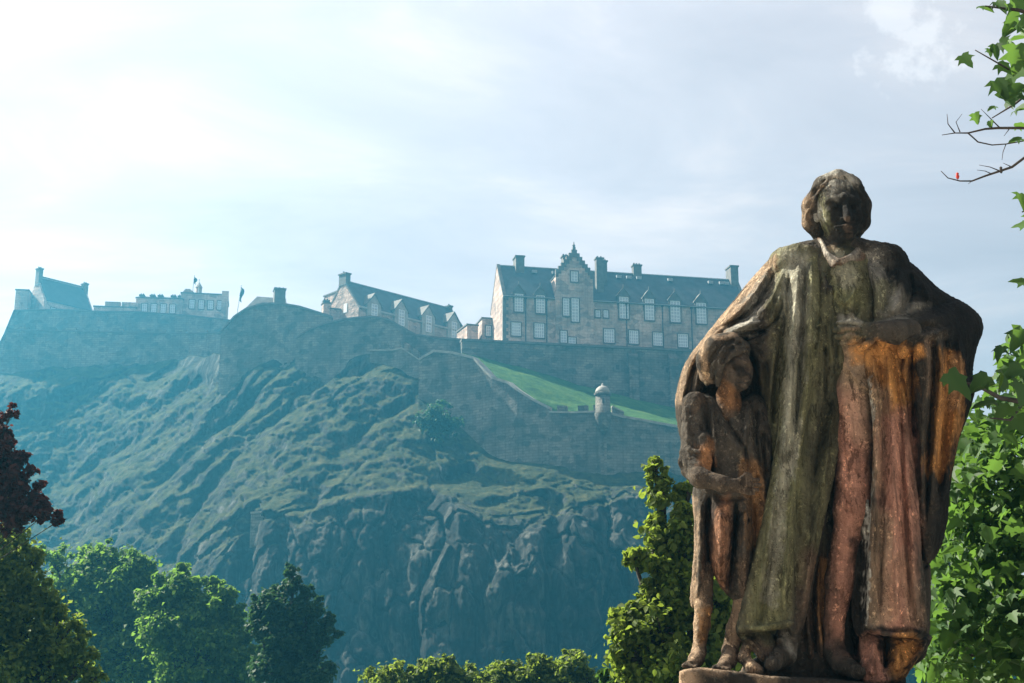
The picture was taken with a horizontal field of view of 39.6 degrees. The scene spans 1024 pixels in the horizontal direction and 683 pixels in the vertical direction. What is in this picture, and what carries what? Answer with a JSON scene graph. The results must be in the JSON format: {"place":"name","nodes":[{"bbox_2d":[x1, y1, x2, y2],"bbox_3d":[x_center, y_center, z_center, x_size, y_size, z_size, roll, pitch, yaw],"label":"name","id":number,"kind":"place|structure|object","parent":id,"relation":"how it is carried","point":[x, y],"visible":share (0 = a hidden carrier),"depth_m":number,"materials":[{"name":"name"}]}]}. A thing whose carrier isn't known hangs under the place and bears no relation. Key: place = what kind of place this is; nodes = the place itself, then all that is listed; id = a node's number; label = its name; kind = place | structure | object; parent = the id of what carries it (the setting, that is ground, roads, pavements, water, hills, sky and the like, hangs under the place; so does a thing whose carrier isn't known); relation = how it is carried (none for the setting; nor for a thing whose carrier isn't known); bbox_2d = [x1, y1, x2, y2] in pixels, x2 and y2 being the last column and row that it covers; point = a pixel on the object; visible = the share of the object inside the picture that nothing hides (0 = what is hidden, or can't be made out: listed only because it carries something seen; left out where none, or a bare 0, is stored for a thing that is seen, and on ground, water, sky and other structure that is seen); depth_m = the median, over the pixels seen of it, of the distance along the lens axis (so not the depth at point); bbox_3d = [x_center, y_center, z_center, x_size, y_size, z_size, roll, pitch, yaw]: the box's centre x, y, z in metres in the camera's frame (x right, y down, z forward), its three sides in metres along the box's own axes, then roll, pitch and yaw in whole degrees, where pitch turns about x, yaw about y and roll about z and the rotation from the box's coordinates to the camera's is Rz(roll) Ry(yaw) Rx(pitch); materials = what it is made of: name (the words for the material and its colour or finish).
{"place":"outdoors","nodes":[
{"label":"outdoors","id":0,"kind":"place"},
{"bbox_2d":[31,267,92,309],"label":"gabled house","id":1,"kind":"structure","parent":0,"point":[49,293],"depth_m":322.24,"materials":[{"name":"grey stone"}]},
{"bbox_2d":[237,285,243,312],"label":"flagpole","id":2,"kind":"object","parent":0,"point":[241,293],"visible":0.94,"depth_m":311.76,"materials":[{"name":"white paint"}]},
{"bbox_2d":[0,353,1016,682],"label":"hill","id":3,"kind":"structure","parent":0,"point":[392,531],"depth_m":211.63,"materials":[{"name":"grey stone"}]},
{"bbox_2d":[0,327,220,373],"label":"rampart wall","id":4,"kind":"structure","parent":3,"relation":"on","point":[24,348],"depth_m":293.99,"materials":[{"name":"stone"}]},
{"bbox_2d":[4,309,229,332],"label":"curtain wall","id":5,"kind":"structure","parent":3,"relation":"on","point":[60,319],"depth_m":311.95,"materials":[{"name":"stone"}]},
{"bbox_2d":[14,289,32,309],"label":"corner block","id":6,"kind":"structure","parent":5,"relation":"on","point":[23,298],"depth_m":317.01,"materials":[{"name":"grey stone"}]},
{"bbox_2d":[93,301,137,310],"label":"link block","id":7,"kind":"structure","parent":5,"relation":"on","point":[117,306],"depth_m":320.11,"materials":[{"name":"grey stone"}]},
{"bbox_2d":[135,293,183,313],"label":"barrack","id":8,"kind":"structure","parent":5,"relation":"on","point":[173,303],"depth_m":322.17,"materials":[{"name":"grey stone"}]},
{"bbox_2d":[141,303,147,311],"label":"window","id":9,"kind":"structure","parent":8,"relation":"in","point":[144,306],"depth_m":321.55,"materials":[{"name":"grey glass"}]},
{"bbox_2d":[150,303,157,311],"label":"window","id":10,"kind":"structure","parent":8,"relation":"in","point":[153,308],"depth_m":321.79,"materials":[{"name":"grey glass"}]},
{"bbox_2d":[160,303,166,312],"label":"window","id":11,"kind":"structure","parent":8,"relation":"in","point":[163,306],"depth_m":322.02,"materials":[{"name":"grey glass"}]},
{"bbox_2d":[169,304,175,313],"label":"window","id":12,"kind":"structure","parent":8,"relation":"in","point":[172,307],"depth_m":322.18,"materials":[{"name":"grey glass"}]},
{"bbox_2d":[180,282,228,318],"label":"palace block","id":13,"kind":"structure","parent":5,"relation":"on","point":[213,305],"depth_m":324.63,"materials":[{"name":"grey stone"}]},
{"bbox_2d":[188,299,195,309],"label":"window","id":14,"kind":"structure","parent":13,"relation":"in","point":[191,305],"depth_m":324.07,"materials":[{"name":"grey glass"}]},
{"bbox_2d":[198,299,204,309],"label":"window","id":15,"kind":"structure","parent":13,"relation":"in","point":[201,303],"depth_m":324.47,"materials":[{"name":"grey glass"}]},
{"bbox_2d":[207,300,213,309],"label":"window","id":16,"kind":"structure","parent":13,"relation":"in","point":[210,303],"depth_m":324.78,"materials":[{"name":"grey glass"}]},
{"bbox_2d":[216,300,221,310],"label":"window","id":17,"kind":"structure","parent":13,"relation":"in","point":[218,308],"depth_m":325.10,"materials":[{"name":"grey glass"}]},
{"bbox_2d":[250,511,282,548],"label":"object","id":18,"kind":"structure","parent":3,"relation":"on","point":[256,518],"depth_m":204.97,"materials":[{"name":"stone"}]},
{"bbox_2d":[247,287,286,306],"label":"gabled lodge","id":19,"kind":"structure","parent":3,"relation":"on","point":[279,293],"depth_m":263.65,"materials":[{"name":"grey stone"}]},
{"bbox_2d":[218,302,332,394],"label":"bastion wall","id":20,"kind":"structure","parent":3,"relation":"on","point":[253,336],"depth_m":256.85,"materials":[{"name":"stone"}]},
{"bbox_2d":[321,298,330,314],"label":"chimney","id":21,"kind":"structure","parent":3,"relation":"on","point":[325,304],"depth_m":258.44,"materials":[{"name":"grey stone"}]},
{"bbox_2d":[323,290,336,301],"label":"stair block","id":22,"kind":"structure","parent":3,"relation":"on","point":[329,296],"depth_m":264.03,"materials":[{"name":"grey stone"}]},
{"bbox_2d":[330,307,340,319],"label":"block","id":23,"kind":"structure","parent":3,"relation":"on","point":[335,313],"depth_m":259.25,"materials":[{"name":"grey stone"}]},
{"bbox_2d":[295,315,461,385],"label":"curved wall","id":24,"kind":"structure","parent":3,"relation":"on","point":[326,352],"depth_m":247.99,"materials":[{"name":"stone"}]},
{"bbox_2d":[369,341,419,378],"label":"loopholed parapet","id":25,"kind":"structure","parent":3,"relation":"on","point":[405,360],"depth_m":238.39,"materials":[{"name":"stone"}]},
{"bbox_2d":[330,271,462,337],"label":"dormer house","id":26,"kind":"structure","parent":3,"relation":"on","point":[414,315],"depth_m":264.04,"materials":[{"name":"grey stone"}]},
{"bbox_2d":[343,303,346,312],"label":"window","id":27,"kind":"structure","parent":26,"relation":"in","point":[345,305],"depth_m":258.69,"materials":[{"name":"white glass"}]},
{"bbox_2d":[371,304,377,315],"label":"window","id":28,"kind":"structure","parent":26,"relation":"in","point":[375,313],"depth_m":258.25,"materials":[{"name":"grey glass"}]},
{"bbox_2d":[398,309,404,325],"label":"window","id":29,"kind":"structure","parent":26,"relation":"in","point":[401,321],"depth_m":262.83,"materials":[{"name":"grey glass"}]},
{"bbox_2d":[426,315,431,332],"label":"window","id":30,"kind":"structure","parent":26,"relation":"in","point":[428,318],"depth_m":267.62,"materials":[{"name":"grey glass"}]},
{"bbox_2d":[451,322,456,337],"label":"window","id":31,"kind":"structure","parent":26,"relation":"in","point":[453,324],"depth_m":272.16,"materials":[{"name":"glass"}]},
{"bbox_2d":[412,399,464,445],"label":"hawthorn bush","id":32,"kind":"object","parent":3,"relation":"on","point":[437,424],"visible":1,"depth_m":219.99,"materials":[{"name":"green plant"}]},
{"bbox_2d":[456,323,478,338],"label":"flat block","id":33,"kind":"structure","parent":3,"relation":"on","point":[467,331],"depth_m":254.54,"materials":[{"name":"grey stone"}]},
{"bbox_2d":[476,317,491,339],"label":"square block","id":34,"kind":"structure","parent":3,"relation":"on","point":[485,328],"depth_m":256.51,"materials":[{"name":"grey stone"}]},
{"bbox_2d":[485,325,491,336],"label":"window","id":35,"kind":"structure","parent":34,"relation":"in","point":[488,328],"depth_m":256.30,"materials":[{"name":"glass"}]},
{"bbox_2d":[418,350,551,464],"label":"zigzag wall","id":36,"kind":"structure","parent":3,"relation":"on","point":[505,420],"depth_m":224.54,"materials":[{"name":"stone"}]},
{"bbox_2d":[459,338,693,407],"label":"retaining wall","id":37,"kind":"structure","parent":3,"relation":"on","point":[649,374],"depth_m":245.67,"materials":[{"name":"stone"}]},
{"bbox_2d":[614,363,620,370],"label":"window","id":38,"kind":"structure","parent":37,"relation":"in","point":[617,366],"depth_m":246.42,"materials":[{"name":"glass"}]},
{"bbox_2d":[664,366,667,373],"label":"window","id":39,"kind":"structure","parent":37,"relation":"in","point":[665,367],"depth_m":247.96,"materials":[{"name":"glass"}]},
{"bbox_2d":[549,405,606,474],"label":"turret wall","id":40,"kind":"structure","parent":3,"relation":"on","point":[574,440],"depth_m":217.34,"materials":[{"name":"stone"}]},
{"bbox_2d":[594,383,611,433],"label":"sentry turret","id":41,"kind":"object","parent":40,"relation":"on","point":[602,395],"visible":1,"depth_m":216.36,"materials":[{"name":"stone"}]},
{"bbox_2d":[490,242,741,348],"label":"hospital building","id":42,"kind":"structure","parent":3,"relation":"on","point":[572,298],"depth_m":252.46,"materials":[{"name":"grey stone"}]},
{"bbox_2d":[510,321,521,336],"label":"window","id":43,"kind":"structure","parent":42,"relation":"in","point":[515,326],"depth_m":247.32,"materials":[{"name":"glass"}]},
{"bbox_2d":[513,292,523,312],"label":"window","id":44,"kind":"structure","parent":42,"relation":"in","point":[518,302],"depth_m":248.41,"materials":[{"name":"grey glass"}]},
{"bbox_2d":[533,322,544,338],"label":"window","id":45,"kind":"structure","parent":42,"relation":"in","point":[538,327],"depth_m":248.11,"materials":[{"name":"glass"}]},
{"bbox_2d":[535,294,545,314],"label":"window","id":46,"kind":"structure","parent":42,"relation":"in","point":[540,304],"depth_m":249.20,"materials":[{"name":"grey glass"}]},
{"bbox_2d":[559,330,567,342],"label":"window","id":47,"kind":"structure","parent":42,"relation":"in","point":[563,334],"depth_m":247.81,"materials":[{"name":"glass"}]},
{"bbox_2d":[562,297,569,316],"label":"window","id":48,"kind":"structure","parent":42,"relation":"in","point":[565,300],"depth_m":249.26,"materials":[{"name":"grey glass"}]},
{"bbox_2d":[567,336,576,343],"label":"window","id":49,"kind":"structure","parent":42,"relation":"in","point":[571,339],"depth_m":248.05,"materials":[{"name":"glass"}]},
{"bbox_2d":[570,270,578,282],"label":"window","id":50,"kind":"structure","parent":42,"relation":"in","point":[574,275],"depth_m":250.91,"materials":[{"name":"grey glass"}]},
{"bbox_2d":[570,297,579,322],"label":"window","id":51,"kind":"structure","parent":42,"relation":"in","point":[574,301],"depth_m":249.45,"materials":[{"name":"grey glass"}]},
{"bbox_2d":[594,309,600,318],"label":"window","id":52,"kind":"structure","parent":42,"relation":"in","point":[597,312],"depth_m":251.16,"materials":[{"name":"grey glass"}]},
{"bbox_2d":[602,309,608,318],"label":"window","id":53,"kind":"structure","parent":42,"relation":"in","point":[605,312],"depth_m":251.43,"materials":[{"name":"grey glass"}]},
{"bbox_2d":[603,328,615,343],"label":"window","id":54,"kind":"structure","parent":42,"relation":"in","point":[608,333],"depth_m":250.61,"materials":[{"name":"glass"}]},
{"bbox_2d":[618,295,629,319],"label":"window","id":55,"kind":"structure","parent":42,"relation":"in","point":[621,306],"depth_m":252.26,"materials":[{"name":"grey glass"}]},
{"bbox_2d":[628,329,639,344],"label":"window","id":56,"kind":"structure","parent":42,"relation":"in","point":[633,335],"depth_m":251.53,"materials":[{"name":"glass"}]},
{"bbox_2d":[643,298,655,321],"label":"window","id":57,"kind":"structure","parent":42,"relation":"in","point":[649,310],"depth_m":253.25,"materials":[{"name":"grey glass"}]},
{"bbox_2d":[652,331,663,346],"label":"window","id":58,"kind":"structure","parent":42,"relation":"in","point":[657,337],"depth_m":252.39,"materials":[{"name":"glass"}]},
{"bbox_2d":[669,299,681,323],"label":"window","id":59,"kind":"structure","parent":42,"relation":"in","point":[674,312],"depth_m":254.18,"materials":[{"name":"grey glass"}]},
{"bbox_2d":[677,333,688,348],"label":"window","id":60,"kind":"structure","parent":42,"relation":"in","point":[682,338],"depth_m":253.31,"materials":[{"name":"glass"}]},
{"bbox_2d":[695,302,707,324],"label":"window","id":61,"kind":"structure","parent":42,"relation":"in","point":[701,318],"depth_m":255.18,"materials":[{"name":"grey glass"}]},
{"bbox_2d":[600,412,682,475],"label":"sloping wall","id":62,"kind":"structure","parent":3,"relation":"on","point":[634,444],"depth_m":216.93,"materials":[{"name":"stone"}]},
{"bbox_2d":[611,406,623,414],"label":"breastwork","id":63,"kind":"object","parent":62,"relation":"on","point":[616,410],"visible":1,"depth_m":218.25,"materials":[{"name":"stone"}]},
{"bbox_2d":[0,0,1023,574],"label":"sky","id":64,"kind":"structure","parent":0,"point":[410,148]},
{"bbox_2d":[462,353,676,424],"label":"grass bank","id":65,"kind":"structure","parent":0,"point":[553,392],"depth_m":233.21,"materials":[{"name":"green plant"}]},
{"bbox_3d":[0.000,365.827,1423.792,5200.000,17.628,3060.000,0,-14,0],"label":"ground","id":66,"kind":"structure","parent":0,"visible":0},
{"bbox_2d":[0,402,65,558],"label":"copper beech","id":67,"kind":"object","parent":66,"relation":"on","point":[19,508],"visible":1,"depth_m":19.00,"materials":[{"name":"purple plant"}]},
{"bbox_2d":[0,515,109,682],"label":"conical tree","id":68,"kind":"object","parent":66,"relation":"on","point":[41,647],"visible":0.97,"depth_m":23.33,"materials":[{"name":"green plant"}]},
{"bbox_2d":[37,537,196,682],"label":"broadleaf tree","id":69,"kind":"object","parent":66,"relation":"on","point":[105,581],"visible":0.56,"depth_m":75.87,"materials":[{"name":"green plant"}]},
{"bbox_2d":[122,562,262,682],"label":"broadleaf tree","id":70,"kind":"object","parent":66,"relation":"on","point":[183,618],"visible":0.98,"depth_m":67.87,"materials":[{"name":"green plant"}]},
{"bbox_2d":[244,561,345,682],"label":"poplar tree","id":71,"kind":"object","parent":66,"relation":"on","point":[291,639],"visible":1,"depth_m":58.49,"materials":[{"name":"green plant"}]},
{"bbox_2d":[352,648,612,682],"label":"broadleaf tree","id":72,"kind":"object","parent":66,"relation":"on","point":[539,668],"visible":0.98,"depth_m":36.77,"materials":[{"name":"green plant"}]},
{"bbox_2d":[595,667,619,682],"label":"pale shrub","id":73,"kind":"object","parent":66,"relation":"on","point":[602,674],"visible":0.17,"depth_m":18.46,"materials":[{"name":"green plant"}]},
{"bbox_2d":[595,455,755,682],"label":"broadleaf tree","id":74,"kind":"object","parent":66,"relation":"on","point":[651,639],"visible":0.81,"depth_m":15.14,"materials":[{"name":"green plant"}]},
{"bbox_2d":[911,0,1023,682],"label":"sycamore tree","id":75,"kind":"object","parent":66,"relation":"on","point":[977,597],"visible":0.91,"depth_m":9.89,"materials":[{"name":"green plant"}]},
{"bbox_3d":[1.828,3.080,8.477,2.084,1.725,1.720,0,-14,0],"label":"stone pedestal","id":76,"kind":"object","parent":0,"visible":0},
{"bbox_2d":[675,169,983,682],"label":"stone statue","id":77,"kind":"object","parent":76,"relation":"on","point":[821,416],"visible":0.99,"depth_m":8.81,"materials":[{"name":"stone"}]}
]}

